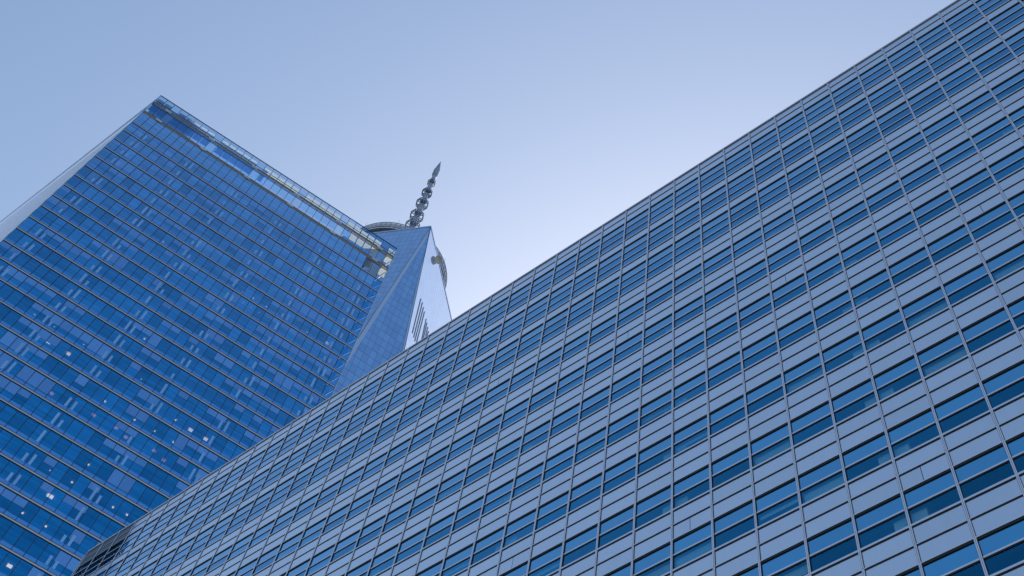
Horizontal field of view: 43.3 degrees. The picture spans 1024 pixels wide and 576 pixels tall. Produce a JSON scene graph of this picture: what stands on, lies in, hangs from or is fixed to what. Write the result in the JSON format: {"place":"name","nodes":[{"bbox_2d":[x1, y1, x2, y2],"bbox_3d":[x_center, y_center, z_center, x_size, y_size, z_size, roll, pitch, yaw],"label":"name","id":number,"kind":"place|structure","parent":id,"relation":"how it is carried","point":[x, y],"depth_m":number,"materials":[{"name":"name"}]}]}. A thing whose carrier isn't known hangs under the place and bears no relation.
{"place":"outdoors","nodes":[
{"label":"outdoors","id":0,"kind":"place"},
{"bbox_2d":[0,95,397,575],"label":"glass tower","id":1,"kind":"structure","parent":0,"point":[185,303],"depth_m":194.79,"materials":[{"name":"glass"}]},
{"bbox_2d":[0,488,16,509],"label":"window","id":2,"kind":"structure","parent":1,"relation":"in","point":[7,496],"depth_m":152.86,"materials":[{"name":"blue glass"}]},
{"bbox_2d":[0,552,20,575],"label":"window","id":3,"kind":"structure","parent":1,"relation":"in","point":[10,562],"depth_m":146.21,"materials":[{"name":"blue glass"}]},
{"bbox_2d":[2,523,24,545],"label":"window","id":4,"kind":"structure","parent":1,"relation":"in","point":[15,531],"depth_m":149.57,"materials":[{"name":"blue glass"}]},
{"bbox_2d":[3,435,24,455],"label":"window","id":5,"kind":"structure","parent":1,"relation":"in","point":[15,443],"depth_m":159.49,"materials":[{"name":"blue glass"}]},
{"bbox_2d":[6,495,28,515],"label":"window","id":6,"kind":"structure","parent":1,"relation":"in","point":[19,502],"depth_m":152.97,"materials":[{"name":"blue glass"}]},
{"bbox_2d":[10,559,32,575],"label":"window","id":7,"kind":"structure","parent":1,"relation":"in","point":[23,567],"depth_m":146.73,"materials":[{"name":"blue glass"}]},
{"bbox_2d":[14,530,36,552],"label":"window","id":8,"kind":"structure","parent":1,"relation":"in","point":[26,539],"depth_m":149.83,"materials":[{"name":"blue glass"}]},
{"bbox_2d":[18,501,39,522],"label":"window","id":9,"kind":"structure","parent":1,"relation":"in","point":[31,509],"depth_m":153.23,"materials":[{"name":"blue glass"}]},
{"bbox_2d":[19,417,39,436],"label":"window","id":10,"kind":"structure","parent":1,"relation":"in","point":[30,425],"depth_m":163.19,"materials":[{"name":"blue glass"}]},
{"bbox_2d":[22,474,43,495],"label":"window","id":11,"kind":"structure","parent":1,"relation":"in","point":[34,482],"depth_m":156.63,"materials":[{"name":"blue glass"}]},
{"bbox_2d":[26,536,47,558],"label":"window","id":12,"kind":"structure","parent":1,"relation":"in","point":[37,547],"depth_m":150.10,"materials":[{"name":"blue glass"}]},
{"bbox_2d":[30,508,51,529],"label":"window","id":13,"kind":"structure","parent":1,"relation":"in","point":[42,516],"depth_m":153.51,"materials":[{"name":"blue glass"}]},
{"bbox_2d":[34,481,54,501],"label":"window","id":14,"kind":"structure","parent":1,"relation":"in","point":[45,489],"depth_m":156.90,"materials":[{"name":"blue glass"}]},
{"bbox_2d":[37,455,57,474],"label":"window","id":15,"kind":"structure","parent":1,"relation":"in","point":[48,464],"depth_m":160.31,"materials":[{"name":"blue glass"}]},
{"bbox_2d":[38,543,60,565],"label":"window","id":16,"kind":"structure","parent":1,"relation":"in","point":[50,549],"depth_m":150.52,"materials":[{"name":"blue glass"}]},
{"bbox_2d":[42,515,62,536],"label":"window","id":17,"kind":"structure","parent":1,"relation":"in","point":[54,522],"depth_m":153.79,"materials":[{"name":"blue glass"}]},
{"bbox_2d":[45,488,65,508],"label":"window","id":18,"kind":"structure","parent":1,"relation":"in","point":[57,495],"depth_m":157.19,"materials":[{"name":"blue glass"}]},
{"bbox_2d":[49,462,68,481],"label":"window","id":19,"kind":"structure","parent":1,"relation":"in","point":[60,469],"depth_m":160.58,"materials":[{"name":"blue glass"}]},
{"bbox_2d":[50,550,71,572],"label":"window","id":20,"kind":"structure","parent":1,"relation":"in","point":[63,558],"depth_m":150.74,"materials":[{"name":"blue glass"}]},
{"bbox_2d":[53,521,74,543],"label":"window","id":21,"kind":"structure","parent":1,"relation":"in","point":[66,529],"depth_m":154.17,"materials":[{"name":"blue glass"}]},
{"bbox_2d":[57,494,77,514],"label":"window","id":22,"kind":"structure","parent":1,"relation":"in","point":[68,502],"depth_m":157.44,"materials":[{"name":"blue glass"}]},
{"bbox_2d":[60,468,79,487],"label":"window","id":23,"kind":"structure","parent":1,"relation":"in","point":[71,476],"depth_m":160.86,"materials":[{"name":"blue glass"}]},
{"bbox_2d":[65,528,85,549],"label":"window","id":24,"kind":"structure","parent":1,"relation":"in","point":[80,535],"depth_m":154.43,"materials":[{"name":"blue glass"}]},
{"bbox_2d":[71,474,90,494],"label":"window","id":25,"kind":"structure","parent":1,"relation":"in","point":[82,482],"depth_m":161.13,"materials":[{"name":"blue glass"}]},
{"bbox_2d":[77,535,97,554],"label":"window","id":26,"kind":"structure","parent":1,"relation":"in","point":[89,542],"depth_m":154.73,"materials":[{"name":"blue glass"}]},
{"bbox_2d":[79,507,99,527],"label":"window","id":27,"kind":"structure","parent":1,"relation":"in","point":[91,515],"depth_m":157.98,"materials":[{"name":"blue glass"}]},
{"bbox_2d":[91,514,110,534],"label":"window","id":28,"kind":"structure","parent":1,"relation":"in","point":[102,521],"depth_m":158.25,"materials":[{"name":"blue glass"}]},
{"bbox_2d":[105,494,123,513],"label":"window","id":29,"kind":"structure","parent":1,"relation":"in","point":[115,501],"depth_m":161.94,"materials":[{"name":"blue glass"}]},
{"bbox_2d":[115,500,134,520],"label":"window","id":30,"kind":"structure","parent":1,"relation":"in","point":[125,509],"depth_m":162.20,"materials":[{"name":"blue glass"}]},
{"bbox_2d":[332,162,451,395],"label":"tapered skyscraper","id":31,"kind":"structure","parent":0,"point":[410,307],"depth_m":427.13,"materials":[{"name":"blue glass"}]},
{"bbox_2d":[0,0,954,319],"label":"sky","id":32,"kind":"structure","parent":0,"point":[545,121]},
{"bbox_2d":[71,0,1023,575],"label":"office block","id":33,"kind":"structure","parent":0,"point":[789,340],"depth_m":63.52,"materials":[{"name":"metal"}]},
{"bbox_2d":[442,545,472,575],"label":"window","id":34,"kind":"structure","parent":33,"relation":"in","point":[465,553],"depth_m":62.08,"materials":[{"name":"blue glass"}]},
{"bbox_2d":[472,528,503,563],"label":"window","id":35,"kind":"structure","parent":33,"relation":"in","point":[496,536],"depth_m":61.32,"materials":[{"name":"blue glass"}]},
{"bbox_2d":[503,511,535,547],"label":"window","id":36,"kind":"structure","parent":33,"relation":"in","point":[529,518],"depth_m":60.64,"materials":[{"name":"blue glass"}]},
{"bbox_2d":[513,463,543,497],"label":"window","id":37,"kind":"structure","parent":33,"relation":"in","point":[539,469],"depth_m":64.06,"materials":[{"name":"blue glass"}]},
{"bbox_2d":[529,545,561,575],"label":"window","id":38,"kind":"structure","parent":33,"relation":"in","point":[556,552],"depth_m":56.65,"materials":[{"name":"blue glass"}]},
{"bbox_2d":[536,493,568,529],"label":"window","id":39,"kind":"structure","parent":33,"relation":"in","point":[563,499],"depth_m":59.95,"materials":[{"name":"blue glass"}]},
{"bbox_2d":[544,446,574,479],"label":"window","id":40,"kind":"structure","parent":33,"relation":"in","point":[569,452],"depth_m":63.37,"materials":[{"name":"blue glass"}]},
{"bbox_2d":[563,526,597,565],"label":"window","id":41,"kind":"structure","parent":33,"relation":"in","point":[592,533],"depth_m":55.85,"materials":[{"name":"blue glass"}]},
{"bbox_2d":[569,474,601,511],"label":"window","id":42,"kind":"structure","parent":33,"relation":"in","point":[596,481],"depth_m":59.26,"materials":[{"name":"blue glass"}]},
{"bbox_2d":[575,428,605,462],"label":"window","id":43,"kind":"structure","parent":33,"relation":"in","point":[601,434],"depth_m":62.67,"materials":[{"name":"blue glass"}]},
{"bbox_2d":[599,507,633,546],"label":"window","id":44,"kind":"structure","parent":33,"relation":"in","point":[624,516],"depth_m":55.16,"materials":[{"name":"blue glass"}]},
{"bbox_2d":[603,456,635,492],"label":"window","id":45,"kind":"structure","parent":33,"relation":"in","point":[631,462],"depth_m":58.57,"materials":[{"name":"blue glass"}]},
{"bbox_2d":[608,410,638,444],"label":"window","id":46,"kind":"structure","parent":33,"relation":"in","point":[633,416],"depth_m":61.99,"materials":[{"name":"blue glass"}]},
{"bbox_2d":[634,544,669,575],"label":"window","id":47,"kind":"structure","parent":33,"relation":"in","point":[663,553],"depth_m":51.33,"materials":[{"name":"blue glass"}]},
{"bbox_2d":[636,487,670,527],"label":"window","id":48,"kind":"structure","parent":33,"relation":"in","point":[658,498],"depth_m":54.46,"materials":[{"name":"blue glass"}]},
{"bbox_2d":[638,437,670,473],"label":"window","id":49,"kind":"structure","parent":33,"relation":"in","point":[665,443],"depth_m":57.89,"materials":[{"name":"blue glass"}]},
{"bbox_2d":[641,391,671,425],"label":"window","id":50,"kind":"structure","parent":33,"relation":"in","point":[668,396],"depth_m":61.30,"materials":[{"name":"blue glass"}]},
{"bbox_2d":[674,373,705,407],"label":"window","id":51,"kind":"structure","parent":33,"relation":"in","point":[702,377],"depth_m":60.62,"materials":[{"name":"blue glass"}]},
{"bbox_2d":[675,333,704,364],"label":"window","id":52,"kind":"structure","parent":33,"relation":"in","point":[694,341],"depth_m":64.02,"materials":[{"name":"blue glass"}]},
{"bbox_2d":[674,417,707,454],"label":"window","id":53,"kind":"structure","parent":33,"relation":"in","point":[702,423],"depth_m":57.20,"materials":[{"name":"blue glass"}]},
{"bbox_2d":[674,467,709,507],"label":"window","id":54,"kind":"structure","parent":33,"relation":"in","point":[703,474],"depth_m":53.79,"materials":[{"name":"blue glass"}]},
{"bbox_2d":[674,523,711,566],"bbox_3d":[7.101,10.165,50.397,1.915,1.932,0.164,-32,-71,21],"label":"window","id":55,"kind":"structure","parent":33,"relation":"in","point":[705,531],"depth_m":50.51,"materials":[{"name":"blue glass"}]},
{"bbox_2d":[702,211,728,244],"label":"window","id":56,"kind":"structure","parent":33,"relation":"in","point":[723,223],"depth_m":73.99,"materials":[{"name":"blue glass"}]},
{"bbox_2d":[707,314,737,346],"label":"window","id":57,"kind":"structure","parent":33,"relation":"in","point":[732,319],"depth_m":63.33,"materials":[{"name":"blue glass"}]},
{"bbox_2d":[708,353,740,387],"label":"window","id":58,"kind":"structure","parent":33,"relation":"in","point":[736,358],"depth_m":59.93,"materials":[{"name":"blue glass"}]},
{"bbox_2d":[710,396,744,434],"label":"window","id":59,"kind":"structure","parent":33,"relation":"in","point":[738,403],"depth_m":56.51,"materials":[{"name":"blue glass"}]},
{"bbox_2d":[712,446,749,487],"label":"window","id":60,"kind":"structure","parent":33,"relation":"in","point":[743,453],"depth_m":53.12,"materials":[{"name":"blue glass"}]},
{"bbox_2d":[714,502,753,532],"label":"window","id":61,"kind":"structure","parent":33,"relation":"in","point":[745,511],"depth_m":50.09,"materials":[{"name":"blue glass"}]},
{"bbox_2d":[730,194,758,227],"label":"window","id":62,"kind":"structure","parent":33,"relation":"in","point":[751,206],"depth_m":73.31,"materials":[{"name":"blue glass"}]},
{"bbox_2d":[739,295,771,326],"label":"window","id":63,"kind":"structure","parent":33,"relation":"in","point":[767,299],"depth_m":62.66,"materials":[{"name":"blue glass"}]},
{"bbox_2d":[743,333,777,368],"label":"window","id":64,"kind":"structure","parent":33,"relation":"in","point":[763,343],"depth_m":59.24,"materials":[{"name":"blue glass"}]},
{"bbox_2d":[747,376,783,414],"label":"window","id":65,"kind":"structure","parent":33,"relation":"in","point":[777,382],"depth_m":55.82,"materials":[{"name":"blue glass"}]},
{"bbox_2d":[751,425,790,465],"bbox_3d":[10.564,6.481,52.425,1.915,1.932,0.163,-32,-71,21],"label":"window","id":66,"kind":"structure","parent":33,"relation":"in","point":[782,432],"depth_m":52.44,"materials":[{"name":"blue glass"}]},
{"bbox_2d":[758,177,787,209],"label":"window","id":67,"kind":"structure","parent":33,"relation":"in","point":[772,186],"depth_m":72.61,"materials":[{"name":"blue glass"}]},
{"bbox_2d":[756,480,797,520],"bbox_3d":[10.145,8.207,48.993,1.915,1.932,0.163,-32,-71,21],"label":"window","id":68,"kind":"structure","parent":33,"relation":"in","point":[790,488],"depth_m":49.24,"materials":[{"name":"blue glass"}]},
{"bbox_2d":[762,544,807,575],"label":"window","id":69,"kind":"structure","parent":33,"relation":"in","point":[775,564],"depth_m":45.87,"materials":[{"name":"blue glass"}]},
{"bbox_2d":[773,275,806,307],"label":"window","id":70,"kind":"structure","parent":33,"relation":"in","point":[800,280],"depth_m":61.97,"materials":[{"name":"blue glass"}]},
{"bbox_2d":[778,312,814,347],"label":"window","id":71,"kind":"structure","parent":33,"relation":"in","point":[804,320],"depth_m":58.54,"materials":[{"name":"blue glass"}]},
{"bbox_2d":[787,158,818,191],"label":"window","id":72,"kind":"structure","parent":33,"relation":"in","point":[808,164],"depth_m":71.93,"materials":[{"name":"blue glass"}]},
{"bbox_2d":[784,355,822,393],"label":"window","id":73,"kind":"structure","parent":33,"relation":"in","point":[810,364],"depth_m":55.13,"materials":[{"name":"blue glass"}]},
{"bbox_2d":[791,403,830,432],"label":"window","id":74,"kind":"structure","parent":33,"relation":"in","point":[824,410],"depth_m":52.12,"materials":[{"name":"blue glass"}]},
{"bbox_2d":[799,457,843,502],"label":"window","id":75,"kind":"structure","parent":33,"relation":"in","point":[833,466],"depth_m":48.44,"materials":[{"name":"blue glass"}]},
{"bbox_2d":[807,255,842,287],"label":"window","id":76,"kind":"structure","parent":33,"relation":"in","point":[836,259],"depth_m":61.28,"materials":[{"name":"blue glass"}]},
{"bbox_2d":[808,520,853,554],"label":"window","id":77,"kind":"structure","parent":33,"relation":"in","point":[845,530],"depth_m":45.29,"materials":[{"name":"blue glass"}]},
{"bbox_2d":[814,291,852,326],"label":"window","id":78,"kind":"structure","parent":33,"relation":"in","point":[843,298],"depth_m":57.86,"materials":[{"name":"blue glass"}]},
{"bbox_2d":[817,140,849,173],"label":"window","id":79,"kind":"structure","parent":33,"relation":"in","point":[839,145],"depth_m":71.24,"materials":[{"name":"blue glass"}]},
{"bbox_2d":[823,333,863,371],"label":"window","id":80,"kind":"structure","parent":33,"relation":"in","point":[854,340],"depth_m":54.44,"materials":[{"name":"blue glass"}]},
{"bbox_2d":[833,202,867,232],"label":"window","id":81,"kind":"structure","parent":33,"relation":"in","point":[861,206],"depth_m":64.00,"materials":[{"name":"blue glass"}]},
{"bbox_2d":[832,380,873,410],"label":"window","id":82,"kind":"structure","parent":33,"relation":"in","point":[867,387],"depth_m":51.44,"materials":[{"name":"blue glass"}]},
{"bbox_2d":[839,99,871,129],"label":"window","id":83,"kind":"structure","parent":33,"relation":"in","point":[864,101],"depth_m":73.97,"materials":[{"name":"blue glass"}]},
{"bbox_2d":[842,234,878,267],"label":"window","id":84,"kind":"structure","parent":33,"relation":"in","point":[871,239],"depth_m":60.58,"materials":[{"name":"blue glass"}]},
{"bbox_2d":[847,121,880,154],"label":"window","id":85,"kind":"structure","parent":33,"relation":"in","point":[870,126],"depth_m":70.55,"materials":[{"name":"blue glass"}]},
{"bbox_2d":[843,434,887,466],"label":"window","id":86,"kind":"structure","parent":33,"relation":"in","point":[880,442],"depth_m":48.02,"materials":[{"name":"blue glass"}]},
{"bbox_2d":[851,270,891,305],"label":"window","id":87,"kind":"structure","parent":33,"relation":"in","point":[882,276],"depth_m":57.17,"materials":[{"name":"blue glass"}]},
{"bbox_2d":[855,496,903,530],"bbox_3d":[12.666,8.022,44.196,1.915,1.932,0.001,-32,-71,21],"label":"window","id":88,"kind":"structure","parent":33,"relation":"in","point":[895,505],"depth_m":44.60,"materials":[{"name":"blue glass"}]},
{"bbox_2d":[862,311,905,349],"bbox_3d":[15.494,1.782,53.741,1.915,1.932,0.003,-32,-71,21],"label":"window","id":89,"kind":"structure","parent":33,"relation":"in","point":[896,317],"depth_m":53.76,"materials":[{"name":"blue glass"}]},
{"bbox_2d":[868,80,901,110],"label":"window","id":90,"kind":"structure","parent":33,"relation":"in","point":[893,83],"depth_m":73.27,"materials":[{"name":"blue glass"}]},
{"bbox_2d":[867,181,903,212],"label":"window","id":91,"kind":"structure","parent":33,"relation":"in","point":[895,186],"depth_m":63.32,"materials":[{"name":"blue glass"}]},
{"bbox_2d":[874,357,916,387],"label":"window","id":92,"kind":"structure","parent":33,"relation":"in","point":[910,364],"depth_m":50.74,"materials":[{"name":"blue glass"}]},
{"bbox_2d":[877,102,913,135],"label":"window","id":93,"kind":"structure","parent":33,"relation":"in","point":[901,107],"depth_m":69.86,"materials":[{"name":"blue glass"}]},
{"bbox_2d":[877,213,916,246],"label":"window","id":94,"kind":"structure","parent":33,"relation":"in","point":[909,217],"depth_m":59.90,"materials":[{"name":"blue glass"}]},
{"bbox_2d":[889,249,930,284],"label":"window","id":95,"kind":"structure","parent":33,"relation":"in","point":[921,254],"depth_m":56.48,"materials":[{"name":"blue glass"}]},
{"bbox_2d":[888,410,934,442],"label":"window","id":96,"kind":"structure","parent":33,"relation":"in","point":[927,418],"depth_m":47.33,"materials":[{"name":"blue glass"}]},
{"bbox_2d":[898,61,932,92],"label":"window","id":97,"kind":"structure","parent":33,"relation":"in","point":[919,74],"depth_m":72.59,"materials":[{"name":"blue glass"}]},
{"bbox_2d":[901,161,939,191],"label":"window","id":98,"kind":"structure","parent":33,"relation":"in","point":[932,164],"depth_m":62.63,"materials":[{"name":"blue glass"}]},
{"bbox_2d":[903,288,947,327],"bbox_3d":[17.005,0.827,53.053,1.915,1.932,0.002,-32,-71,21],"label":"window","id":99,"kind":"structure","parent":33,"relation":"in","point":[938,294],"depth_m":53.06,"materials":[{"name":"blue glass"}]},
{"bbox_2d":[909,83,945,115],"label":"window","id":100,"kind":"structure","parent":33,"relation":"in","point":[934,87],"depth_m":69.18,"materials":[{"name":"blue glass"}]},
{"bbox_2d":[904,472,954,506],"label":"window","id":101,"kind":"structure","parent":33,"relation":"in","point":[946,480],"depth_m":43.92,"materials":[{"name":"blue glass"}]},
{"bbox_2d":[914,191,954,224],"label":"window","id":102,"kind":"structure","parent":33,"relation":"in","point":[946,196],"depth_m":59.22,"materials":[{"name":"blue glass"}]},
{"bbox_2d":[918,334,966,375],"bbox_3d":[16.617,2.642,49.663,1.915,1.932,0.163,-32,-71,21],"label":"window","id":103,"kind":"structure","parent":33,"relation":"in","point":[952,342],"depth_m":49.78,"materials":[{"name":"blue glass"}]},
{"bbox_2d":[928,42,964,72],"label":"window","id":104,"kind":"structure","parent":33,"relation":"in","point":[953,53],"depth_m":71.91,"materials":[{"name":"blue glass"}]},
{"bbox_2d":[928,226,971,262],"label":"window","id":105,"kind":"structure","parent":33,"relation":"in","point":[962,231],"depth_m":55.80,"materials":[{"name":"blue glass"}]},
{"bbox_2d":[923,543,978,575],"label":"window","id":106,"kind":"structure","parent":33,"relation":"in","point":[967,554],"depth_m":40.50,"materials":[{"name":"blue glass"}]},
{"bbox_2d":[937,139,975,170],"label":"window","id":107,"kind":"structure","parent":33,"relation":"in","point":[968,143],"depth_m":61.94,"materials":[{"name":"blue glass"}]},
{"bbox_2d":[935,385,982,418],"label":"window","id":108,"kind":"structure","parent":33,"relation":"in","point":[975,393],"depth_m":46.64,"materials":[{"name":"blue glass"}]},
{"bbox_2d":[940,63,979,95],"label":"window","id":109,"kind":"structure","parent":33,"relation":"in","point":[968,66],"depth_m":68.50,"materials":[{"name":"blue glass"}]},
{"bbox_2d":[944,265,991,304],"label":"window","id":110,"kind":"structure","parent":33,"relation":"in","point":[981,270],"depth_m":52.38,"materials":[{"name":"blue glass"}]},
{"bbox_2d":[951,169,993,202],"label":"window","id":111,"kind":"structure","parent":33,"relation":"in","point":[985,173],"depth_m":58.53,"materials":[{"name":"blue glass"}]},
{"bbox_2d":[959,23,997,53],"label":"window","id":112,"kind":"structure","parent":33,"relation":"in","point":[990,30],"depth_m":71.22,"materials":[{"name":"blue glass"}]},
{"bbox_2d":[955,446,1007,481],"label":"window","id":113,"kind":"structure","parent":33,"relation":"in","point":[998,455],"depth_m":43.23,"materials":[{"name":"blue glass"}]},
{"bbox_2d":[962,309,1008,340],"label":"window","id":114,"kind":"structure","parent":33,"relation":"in","point":[1001,316],"depth_m":49.37,"materials":[{"name":"blue glass"}]},
{"bbox_2d":[968,203,1013,239],"bbox_3d":[20.465,-2.845,55.089,1.915,1.932,0.001,-32,-71,21],"label":"window","id":115,"kind":"structure","parent":33,"relation":"in","point":[1003,208],"depth_m":55.10,"materials":[{"name":"blue glass"}]},
{"bbox_2d":[972,43,1013,75],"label":"window","id":116,"kind":"structure","parent":33,"relation":"in","point":[1001,46],"depth_m":67.80,"materials":[{"name":"blue glass"}]},
{"bbox_2d":[973,118,1013,149],"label":"window","id":117,"kind":"structure","parent":33,"relation":"in","point":[1005,121],"depth_m":61.25,"materials":[{"name":"blue glass"}]},
{"bbox_2d":[978,520,1023,555],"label":"window","id":118,"kind":"structure","parent":33,"relation":"in","point":[1008,535],"depth_m":39.88,"materials":[{"name":"blue glass"}]},
{"bbox_2d":[983,363,1023,393],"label":"window","id":119,"kind":"structure","parent":33,"relation":"in","point":[1017,372],"depth_m":46.01,"materials":[{"name":"blue glass"}]},
{"bbox_2d":[987,243,1023,280],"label":"window","id":120,"kind":"structure","parent":33,"relation":"in","point":[1018,250],"depth_m":51.82,"materials":[{"name":"blue glass"}]},
{"bbox_2d":[990,148,1023,180],"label":"window","id":121,"kind":"structure","parent":33,"relation":"in","point":[1020,153],"depth_m":57.95,"materials":[{"name":"blue glass"}]},
{"bbox_2d":[990,3,1023,33],"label":"window","id":122,"kind":"structure","parent":33,"relation":"in","point":[1016,14],"depth_m":70.59,"materials":[{"name":"blue glass"}]},
{"bbox_2d":[992,71,1023,99],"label":"window","id":123,"kind":"structure","parent":33,"relation":"in","point":[1016,78],"depth_m":64.08,"materials":[{"name":"blue glass"}]},
{"bbox_2d":[1006,30,1023,54],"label":"window","id":124,"kind":"structure","parent":33,"relation":"in","point":[1020,34],"depth_m":67.50,"materials":[{"name":"blue glass"}]},
{"bbox_2d":[1007,436,1023,455],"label":"window","id":125,"kind":"structure","parent":33,"relation":"in","point":[1016,446],"depth_m":42.79,"materials":[{"name":"blue glass"}]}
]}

